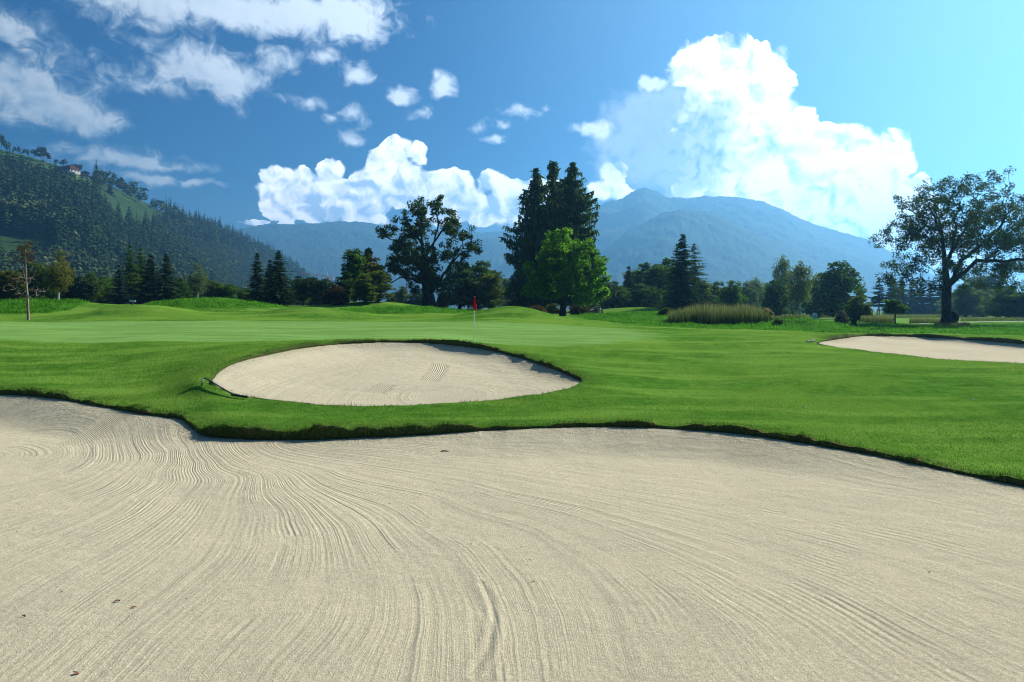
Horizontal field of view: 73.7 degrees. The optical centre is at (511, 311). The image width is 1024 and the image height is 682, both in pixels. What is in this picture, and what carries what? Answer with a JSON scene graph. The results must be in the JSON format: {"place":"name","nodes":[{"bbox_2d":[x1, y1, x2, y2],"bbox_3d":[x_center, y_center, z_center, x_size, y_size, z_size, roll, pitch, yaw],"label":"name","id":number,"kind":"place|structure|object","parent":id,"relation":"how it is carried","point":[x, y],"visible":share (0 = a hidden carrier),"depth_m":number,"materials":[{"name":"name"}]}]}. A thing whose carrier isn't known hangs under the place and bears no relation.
{"place":"outdoors","nodes":[
{"label":"outdoors","id":0,"kind":"place"},
{"bbox_2d":[0,150,298,303],"bbox_3d":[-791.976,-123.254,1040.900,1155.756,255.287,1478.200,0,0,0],"label":"hill","id":1,"kind":"structure","parent":0,"point":[10,240],"depth_m":800.92,"materials":[{"name":"plant"}]},
{"bbox_2d":[1,201,10,232],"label":"spruce tree","id":2,"kind":"object","parent":1,"relation":"on","point":[5,222],"visible":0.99,"depth_m":514.43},
{"bbox_2d":[0,200,25,221],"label":"broadleaf tree","id":3,"kind":"object","parent":1,"relation":"on","point":[10,208],"visible":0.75,"depth_m":525.00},
{"bbox_2d":[11,192,24,231],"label":"spruce tree","id":4,"kind":"object","parent":1,"relation":"on","point":[20,214],"visible":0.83,"depth_m":521.88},
{"bbox_2d":[38,210,68,224],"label":"broadleaf tree","id":5,"kind":"object","parent":1,"relation":"on","point":[49,215],"visible":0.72,"depth_m":521.77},
{"bbox_2d":[57,164,80,174],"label":"barn","id":6,"kind":"structure","parent":1,"relation":"on","point":[75,168],"depth_m":774.60,"materials":[{"name":"paint"}]},
{"bbox_2d":[68,231,96,246],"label":"broadleaf tree","id":7,"kind":"object","parent":1,"relation":"on","point":[77,235],"visible":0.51,"depth_m":512.02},
{"bbox_2d":[0,146,352,301],"bbox_3d":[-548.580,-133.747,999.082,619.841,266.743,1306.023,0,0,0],"label":"forest","id":8,"kind":"object","parent":1,"relation":"on","point":[196,230],"visible":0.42,"depth_m":828.32,"materials":[{"name":"plant"}]},
{"bbox_2d":[234,221,523,300],"bbox_3d":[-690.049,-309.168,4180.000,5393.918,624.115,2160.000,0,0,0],"label":"mountain","id":9,"kind":"structure","parent":0,"point":[316,248],"depth_m":4206.00,"materials":[{"name":"stone"}]},
{"bbox_2d":[357,237,515,301],"bbox_3d":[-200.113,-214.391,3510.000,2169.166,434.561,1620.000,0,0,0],"label":"mountain","id":10,"kind":"structure","parent":0,"point":[495,250],"depth_m":3437.22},
{"bbox_2d":[0,297,1023,482],"bbox_3d":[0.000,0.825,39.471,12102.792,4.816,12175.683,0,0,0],"label":"ground","id":11,"kind":"structure","parent":0,"point":[88,324],"depth_m":25.88,"materials":[{"name":"green plant"}]},
{"bbox_2d":[0,270,32,300],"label":"broadleaf tree","id":12,"kind":"object","parent":11,"relation":"on","point":[6,279],"visible":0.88,"depth_m":97.66,"materials":[{"name":"green plant"}]},
{"bbox_2d":[3,241,49,319],"bbox_3d":[-36.865,-2.362,52.042,3.400,6.169,1.317,0,0,0],"label":"half bare tree","id":13,"kind":"object","parent":11,"relation":"on","point":[25,251],"visible":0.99,"depth_m":51.95,"materials":[{"name":"brown plant"}]},
{"bbox_2d":[19,262,60,299],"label":"broadleaf tree","id":14,"kind":"object","parent":11,"relation":"on","point":[37,282],"visible":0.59,"depth_m":104.66,"materials":[{"name":"green plant"}]},
{"bbox_2d":[39,249,76,299],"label":"birch tree","id":15,"kind":"object","parent":11,"relation":"on","point":[59,275],"visible":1,"depth_m":99.40,"materials":[{"name":"green plant"}]},
{"bbox_2d":[55,273,78,299],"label":"fir tree","id":16,"kind":"object","parent":11,"relation":"on","point":[67,296],"visible":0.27,"depth_m":111.44,"materials":[{"name":"green plant"}]},
{"bbox_2d":[68,276,97,299],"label":"broadleaf tree","id":17,"kind":"object","parent":11,"relation":"on","point":[81,287],"visible":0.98,"depth_m":109.36,"materials":[{"name":"green plant"}]},
{"bbox_2d":[79,272,104,302],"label":"broadleaf tree","id":18,"kind":"object","parent":11,"relation":"on","point":[92,298],"visible":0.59,"depth_m":111.48,"materials":[{"name":"green plant"}]},
{"bbox_2d":[98,289,116,303],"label":"broadleaf tree","id":19,"kind":"object","parent":11,"relation":"on","point":[105,297],"visible":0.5,"depth_m":107.08,"materials":[{"name":"green plant"}]},
{"bbox_2d":[105,265,133,303],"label":"spruce tree","id":20,"kind":"object","parent":11,"relation":"on","point":[119,297],"visible":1,"depth_m":103.74,"materials":[{"name":"green plant"}]},
{"bbox_2d":[120,244,144,303],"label":"larch tree","id":21,"kind":"object","parent":11,"relation":"on","point":[130,268],"visible":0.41,"depth_m":123.74,"materials":[{"name":"green plant"}]},
{"bbox_2d":[116,273,149,303],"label":"broadleaf tree","id":22,"kind":"object","parent":11,"relation":"on","point":[134,279],"visible":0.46,"depth_m":111.26,"materials":[{"name":"green plant"}]},
{"bbox_2d":[133,247,148,279],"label":"larch tree","id":23,"kind":"object","parent":11,"relation":"on","point":[139,264],"visible":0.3,"depth_m":125.83,"materials":[{"name":"green plant"}]},
{"bbox_2d":[130,254,162,303],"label":"spruce tree","id":24,"kind":"object","parent":11,"relation":"on","point":[141,298],"visible":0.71,"depth_m":107.35,"materials":[{"name":"green plant"}]},
{"bbox_2d":[145,254,187,301],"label":"spruce tree","id":25,"kind":"object","parent":11,"relation":"on","point":[166,292],"visible":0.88,"depth_m":105.52,"materials":[{"name":"green plant"}]},
{"bbox_2d":[172,278,193,299],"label":"broadleaf tree","id":26,"kind":"object","parent":11,"relation":"on","point":[185,286],"visible":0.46,"depth_m":109.86,"materials":[{"name":"green plant"}]},
{"bbox_2d":[184,262,211,297],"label":"birch tree","id":27,"kind":"object","parent":11,"relation":"on","point":[196,283],"visible":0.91,"depth_m":115.40,"materials":[{"name":"green plant"}]},
{"bbox_2d":[205,283,224,297],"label":"broadleaf tree","id":28,"kind":"object","parent":11,"relation":"on","point":[216,289],"visible":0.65,"depth_m":119.44,"materials":[{"name":"green plant"}]},
{"bbox_2d":[218,283,237,298],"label":"broadleaf tree","id":29,"kind":"object","parent":11,"relation":"on","point":[228,291],"visible":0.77,"depth_m":119.61,"materials":[{"name":"green plant"}]},
{"bbox_2d":[241,253,268,302],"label":"spruce tree","id":30,"kind":"object","parent":11,"relation":"on","point":[255,278],"visible":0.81,"depth_m":99.66,"materials":[{"name":"green plant"}]},
{"bbox_2d":[262,260,283,301],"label":"spruce tree","id":31,"kind":"object","parent":11,"relation":"on","point":[267,268],"visible":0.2,"depth_m":101.66,"materials":[{"name":"green plant"}]},
{"bbox_2d":[254,250,304,305],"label":"spruce tree","id":32,"kind":"object","parent":11,"relation":"on","point":[277,292],"visible":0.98,"depth_m":93.56,"materials":[{"name":"green plant"}]},
{"bbox_2d":[290,276,317,305],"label":"pine tree","id":33,"kind":"object","parent":11,"relation":"on","point":[300,283],"visible":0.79,"depth_m":105.23,"materials":[{"name":"plant"}]},
{"bbox_2d":[305,277,334,304],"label":"pine tree","id":34,"kind":"object","parent":11,"relation":"on","point":[316,288],"visible":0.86,"depth_m":103.33,"materials":[{"name":"plant"}]},
{"bbox_2d":[321,284,349,304],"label":"multi stem shrub","id":35,"kind":"object","parent":11,"relation":"on","point":[335,290],"visible":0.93,"depth_m":83.37,"materials":[{"name":"green plant"}]},
{"bbox_2d":[333,272,355,301],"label":"broadleaf tree","id":36,"kind":"object","parent":11,"relation":"on","point":[344,283],"visible":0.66,"depth_m":87.34,"materials":[{"name":"green plant"}]},
{"bbox_2d":[340,248,367,301],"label":"broadleaf tree","id":37,"kind":"object","parent":11,"relation":"on","point":[355,263],"visible":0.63,"depth_m":89.12,"materials":[{"name":"green plant"}]},
{"bbox_2d":[351,274,379,303],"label":"broadleaf tree","id":38,"kind":"object","parent":11,"relation":"on","point":[365,293],"visible":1,"depth_m":83.54,"materials":[{"name":"green plant"}]},
{"bbox_2d":[361,247,383,278],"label":"broadleaf tree","id":39,"kind":"object","parent":11,"relation":"on","point":[370,266],"visible":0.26,"depth_m":91.64,"materials":[{"name":"green plant"}]},
{"bbox_2d":[365,270,395,302],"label":"broadleaf tree","id":40,"kind":"object","parent":11,"relation":"on","point":[379,277],"visible":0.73,"depth_m":85.52,"materials":[{"name":"green plant"}]},
{"bbox_2d":[207,342,580,405],"bbox_3d":[-3.569,2.020,24.782,12.011,1.358,11.041,0,0,0],"label":"sand bunker","id":41,"kind":"object","parent":11,"relation":"on","point":[379,373],"visible":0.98,"depth_m":23.66},
{"bbox_2d":[211,339,581,405],"bbox_3d":[-3.565,2.004,24.776,11.922,1.578,10.957,0,0,0],"label":"turf edge","id":42,"kind":"object","parent":11,"relation":"on","point":[449,342],"visible":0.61,"depth_m":28.04,"materials":[{"name":"plant"}]},
{"bbox_2d":[393,286,409,302],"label":"broadleaf tree","id":43,"kind":"object","parent":11,"relation":"on","point":[400,297],"visible":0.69,"depth_m":164.57,"materials":[{"name":"green plant"}]},
{"bbox_2d":[404,293,421,305],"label":"broadleaf tree","id":44,"kind":"object","parent":11,"relation":"on","point":[417,301],"visible":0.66,"depth_m":159.16,"materials":[{"name":"green plant"}]},
{"bbox_2d":[375,194,483,306],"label":"gnarled tree","id":45,"kind":"object","parent":11,"relation":"on","point":[428,278],"visible":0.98,"depth_m":98.64,"materials":[{"name":"green plant"}]},
{"bbox_2d":[435,292,448,307],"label":"shrub","id":46,"kind":"object","parent":11,"relation":"on","point":[442,301],"visible":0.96,"depth_m":96.59,"materials":[{"name":"green plant"}]},
{"bbox_2d":[436,261,480,308],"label":"broadleaf tree","id":47,"kind":"object","parent":11,"relation":"on","point":[459,294],"visible":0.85,"depth_m":120.58,"materials":[{"name":"green plant"}]},
{"bbox_2d":[462,260,505,308],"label":"broadleaf tree","id":48,"kind":"object","parent":11,"relation":"on","point":[480,268],"visible":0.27,"depth_m":123.18,"materials":[{"name":"green plant"}]},
{"bbox_2d":[474,273,505,308],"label":"broadleaf tree","id":49,"kind":"object","parent":11,"relation":"on","point":[489,290],"visible":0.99,"depth_m":117.11,"materials":[{"name":"green plant"}]},
{"bbox_2d":[0,395,1023,681],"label":"sand bunker","id":50,"kind":"object","parent":11,"relation":"on","point":[656,555],"visible":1,"depth_m":8.81},
{"bbox_2d":[0,389,1023,486],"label":"turf edge","id":51,"kind":"object","parent":11,"relation":"on","point":[313,433],"visible":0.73,"depth_m":16.38,"materials":[{"name":"plant"}]},
{"bbox_2d":[0,295,1023,333],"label":"rough grass","id":52,"kind":"structure","parent":11,"relation":"on","point":[979,327],"depth_m":60.38,"materials":[{"name":"plant"}]},
{"bbox_2d":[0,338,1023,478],"bbox_3d":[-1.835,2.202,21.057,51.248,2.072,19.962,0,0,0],"label":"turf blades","id":53,"kind":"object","parent":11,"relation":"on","point":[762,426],"visible":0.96,"depth_m":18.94,"materials":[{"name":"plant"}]},
{"bbox_2d":[504,269,531,306],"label":"broadleaf tree","id":54,"kind":"object","parent":11,"relation":"on","point":[515,286],"visible":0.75,"depth_m":102.79,"materials":[{"name":"green plant"}]},
{"bbox_2d":[499,168,562,306],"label":"larch tree","id":55,"kind":"object","parent":11,"relation":"on","point":[535,214],"visible":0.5,"depth_m":110.46,"materials":[{"name":"green plant"}]},
{"bbox_2d":[519,266,558,308],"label":"broadleaf tree","id":56,"kind":"object","parent":11,"relation":"on","point":[536,300],"visible":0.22,"depth_m":101.46,"materials":[{"name":"green plant"}]},
{"bbox_2d":[528,160,569,309],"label":"larch tree","id":57,"kind":"object","parent":11,"relation":"on","point":[553,175],"visible":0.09,"depth_m":114.42,"materials":[{"name":"green plant"}]},
{"bbox_2d":[544,303,559,313],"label":"shrub","id":58,"kind":"object","parent":11,"relation":"on","point":[549,308],"visible":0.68,"depth_m":89.62,"materials":[{"name":"green plant"}]},
{"bbox_2d":[521,227,611,315],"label":"maple tree","id":59,"kind":"object","parent":11,"relation":"on","point":[556,274],"visible":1,"depth_m":77.64,"materials":[{"name":"green plant"}]},
{"bbox_2d":[568,304,591,314],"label":"shrub","id":60,"kind":"object","parent":11,"relation":"on","point":[576,310],"visible":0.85,"depth_m":86.14,"materials":[{"name":"green plant"}]},
{"bbox_2d":[542,162,618,309],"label":"larch tree","id":61,"kind":"object","parent":11,"relation":"on","point":[574,201],"visible":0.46,"depth_m":109.04,"materials":[{"name":"green plant"}]},
{"bbox_2d":[598,281,631,307],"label":"broadleaf tree","id":62,"kind":"object","parent":11,"relation":"on","point":[618,299],"visible":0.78,"depth_m":121.09,"materials":[{"name":"green plant"}]},
{"bbox_2d":[619,266,635,307],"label":"spruce tree","id":63,"kind":"object","parent":11,"relation":"on","point":[628,282],"visible":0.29,"depth_m":127.78,"materials":[{"name":"green plant"}]},
{"bbox_2d":[617,283,663,307],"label":"broadleaf tree","id":64,"kind":"object","parent":11,"relation":"on","point":[644,297],"visible":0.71,"depth_m":124.73,"materials":[{"name":"green plant"}]},
{"bbox_2d":[633,262,652,287],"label":"poplar tree","id":65,"kind":"object","parent":11,"relation":"on","point":[641,272],"visible":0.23,"depth_m":133.65,"materials":[{"name":"green plant"}]},
{"bbox_2d":[640,264,671,307],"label":"poplar tree","id":66,"kind":"object","parent":11,"relation":"on","point":[654,271],"visible":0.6,"depth_m":130.93,"materials":[{"name":"green plant"}]},
{"bbox_2d":[657,244,678,304],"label":"larch tree","id":67,"kind":"object","parent":11,"relation":"on","point":[675,261],"visible":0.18,"depth_m":117.95,"materials":[{"name":"green plant"}]},
{"bbox_2d":[659,257,678,308],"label":"poplar tree","id":68,"kind":"object","parent":11,"relation":"on","point":[666,261],"visible":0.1,"depth_m":133.39,"materials":[{"name":"green plant"}]},
{"bbox_2d":[649,234,717,310],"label":"fir tree","id":69,"kind":"object","parent":11,"relation":"on","point":[680,295],"visible":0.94,"depth_m":97.36,"materials":[{"name":"green plant"}]},
{"bbox_2d":[667,243,714,305],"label":"larch tree","id":70,"kind":"object","parent":11,"relation":"on","point":[692,248],"visible":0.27,"depth_m":119.70,"materials":[{"name":"green plant"}]},
{"bbox_2d":[691,280,715,306],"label":"broadleaf tree","id":71,"kind":"object","parent":11,"relation":"on","point":[706,285],"visible":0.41,"depth_m":115.31,"materials":[{"name":"green plant"}]},
{"bbox_2d":[706,281,727,309],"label":"broadleaf tree","id":72,"kind":"object","parent":11,"relation":"on","point":[715,287],"visible":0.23,"depth_m":121.28,"materials":[{"name":"green plant"}]},
{"bbox_2d":[667,302,770,324],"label":"reeds","id":73,"kind":"object","parent":11,"relation":"on","point":[724,315],"visible":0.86,"depth_m":58.01,"materials":[{"name":"plant"}]},
{"bbox_2d":[714,280,749,307],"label":"broadleaf tree","id":74,"kind":"object","parent":11,"relation":"on","point":[733,292],"visible":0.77,"depth_m":111.44,"materials":[{"name":"green plant"}]},
{"bbox_2d":[738,281,760,309],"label":"broadleaf tree","id":75,"kind":"object","parent":11,"relation":"on","point":[750,293],"visible":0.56,"depth_m":149.30,"materials":[{"name":"green plant"}]},
{"bbox_2d":[747,276,766,308],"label":"birch tree","id":76,"kind":"object","parent":11,"relation":"on","point":[756,284],"visible":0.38,"depth_m":153.99,"materials":[{"name":"green plant"}]},
{"bbox_2d":[759,279,789,315],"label":"broadleaf tree","id":77,"kind":"object","parent":11,"relation":"on","point":[775,295],"visible":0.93,"depth_m":107.40,"materials":[{"name":"green plant"}]},
{"bbox_2d":[771,255,795,316],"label":"birch tree","id":78,"kind":"object","parent":11,"relation":"on","point":[780,268],"visible":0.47,"depth_m":123.51,"materials":[{"name":"green plant"}]},
{"bbox_2d":[781,260,818,315],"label":"birch tree","id":79,"kind":"object","parent":11,"relation":"on","point":[802,290],"visible":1,"depth_m":105.36,"materials":[{"name":"green plant"}]},
{"bbox_2d":[803,274,825,318],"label":"broadleaf tree","id":80,"kind":"object","parent":11,"relation":"on","point":[809,311],"visible":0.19,"depth_m":121.08,"materials":[{"name":"green plant"}]},
{"bbox_2d":[807,260,868,316],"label":"lime tree","id":81,"kind":"object","parent":11,"relation":"on","point":[840,284],"visible":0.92,"depth_m":112.59,"materials":[{"name":"green plant"}]},
{"bbox_2d":[834,310,848,323],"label":"blossom shrub","id":82,"kind":"object","parent":11,"relation":"on","point":[841,316],"visible":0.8,"depth_m":65.61,"materials":[{"name":"green plant"}]},
{"bbox_2d":[842,294,873,321],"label":"willow tree","id":83,"kind":"object","parent":11,"relation":"on","point":[856,308],"visible":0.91,"depth_m":85.59,"materials":[{"name":"green plant"}]},
{"bbox_2d":[783,313,941,317],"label":"reeds","id":84,"kind":"object","parent":11,"relation":"on","point":[913,316],"visible":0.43,"depth_m":135.57,"materials":[{"name":"plant"}]},
{"bbox_2d":[860,315,893,322],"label":"reeds","id":85,"kind":"object","parent":11,"relation":"on","point":[876,319],"visible":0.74,"depth_m":77.56,"materials":[{"name":"plant"}]},
{"bbox_2d":[867,279,890,314],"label":"spruce tree","id":86,"kind":"object","parent":11,"relation":"on","point":[878,298],"visible":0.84,"depth_m":159.68,"materials":[{"name":"green plant"}]},
{"bbox_2d":[881,275,903,314],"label":"spruce tree","id":87,"kind":"object","parent":11,"relation":"on","point":[890,289],"visible":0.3,"depth_m":209.64,"materials":[{"name":"green plant"}]},
{"bbox_2d":[881,299,910,323],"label":"young tree","id":88,"kind":"object","parent":11,"relation":"on","point":[893,306],"visible":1,"depth_m":75.44,"materials":[{"name":"green plant"}]},
{"bbox_2d":[896,278,919,314],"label":"spruce tree","id":89,"kind":"object","parent":11,"relation":"on","point":[903,298],"visible":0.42,"depth_m":212.99,"materials":[{"name":"green plant"}]},
{"bbox_2d":[905,283,919,314],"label":"spruce tree","id":90,"kind":"object","parent":11,"relation":"on","point":[912,297],"visible":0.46,"depth_m":217.30,"materials":[{"name":"green plant"}]},
{"bbox_2d":[909,284,929,314],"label":"spruce tree","id":91,"kind":"object","parent":11,"relation":"on","point":[918,305],"visible":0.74,"depth_m":215.31,"materials":[{"name":"green plant"}]},
{"bbox_2d":[816,336,1023,362],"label":"sand bunker","id":92,"kind":"object","parent":11,"relation":"on","point":[960,349],"visible":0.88,"depth_m":39.03},
{"bbox_2d":[817,333,1023,363],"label":"turf edge","id":93,"kind":"object","parent":11,"relation":"on","point":[1007,340],"visible":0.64,"depth_m":43.25,"materials":[{"name":"plant"}]},
{"bbox_2d":[909,317,939,323],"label":"reeds","id":94,"kind":"object","parent":11,"relation":"on","point":[919,320],"visible":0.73,"depth_m":82.55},
{"bbox_2d":[916,285,940,314],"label":"spruce tree","id":95,"kind":"object","parent":11,"relation":"on","point":[931,308],"visible":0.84,"depth_m":213.27,"materials":[{"name":"green plant"}]},
{"bbox_2d":[868,166,1023,323],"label":"spreading tree","id":96,"kind":"object","parent":11,"relation":"on","point":[1007,243],"visible":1,"depth_m":72.56,"materials":[{"name":"green plant"}]},
{"bbox_2d":[934,321,970,325],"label":"reeds","id":97,"kind":"object","parent":11,"relation":"on","point":[953,323],"visible":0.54,"depth_m":71.12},
{"bbox_2d":[951,282,985,316],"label":"broadleaf tree","id":98,"kind":"object","parent":11,"relation":"on","point":[966,301],"visible":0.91,"depth_m":140.62,"materials":[{"name":"green plant"}]},
{"bbox_2d":[963,275,994,289],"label":"broadleaf tree","id":99,"kind":"object","parent":11,"relation":"on","point":[976,278],"visible":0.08,"depth_m":229.34,"materials":[{"name":"green plant"}]},
{"bbox_2d":[971,289,993,316],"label":"broadleaf tree","id":100,"kind":"object","parent":11,"relation":"on","point":[987,295],"visible":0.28,"depth_m":144.78,"materials":[{"name":"green plant"}]},
{"bbox_2d":[961,316,1023,320],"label":"reeds","id":101,"kind":"object","parent":11,"relation":"on","point":[993,319],"visible":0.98,"depth_m":99.56,"materials":[{"name":"plant"}]},
{"bbox_2d":[979,275,1016,291],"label":"broadleaf tree","id":102,"kind":"object","parent":11,"relation":"on","point":[992,280],"visible":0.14,"depth_m":225.09,"materials":[{"name":"green plant"}]},
{"bbox_2d":[980,286,1023,317],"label":"tree","id":103,"kind":"object","parent":11,"relation":"on","point":[994,310],"visible":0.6,"depth_m":111.87,"materials":[{"name":"green plant"}]},
{"bbox_2d":[998,286,1023,317],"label":"tree","id":104,"kind":"object","parent":11,"relation":"on","point":[1017,310],"visible":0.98,"depth_m":108.96,"materials":[{"name":"green plant"}]},
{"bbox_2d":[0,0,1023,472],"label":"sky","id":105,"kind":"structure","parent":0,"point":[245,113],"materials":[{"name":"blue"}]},
{"bbox_2d":[448,187,957,308],"bbox_3d":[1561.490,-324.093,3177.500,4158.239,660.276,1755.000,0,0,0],"label":"mountain","id":106,"kind":"structure","parent":0,"point":[619,218],"depth_m":3233.16,"materials":[{"name":"stone"}]},
{"bbox_2d":[558,209,907,311],"bbox_3d":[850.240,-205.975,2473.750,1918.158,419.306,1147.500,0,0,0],"label":"mountain","id":107,"kind":"structure","parent":0,"point":[729,250],"depth_m":2446.36,"materials":[{"name":"stone"}]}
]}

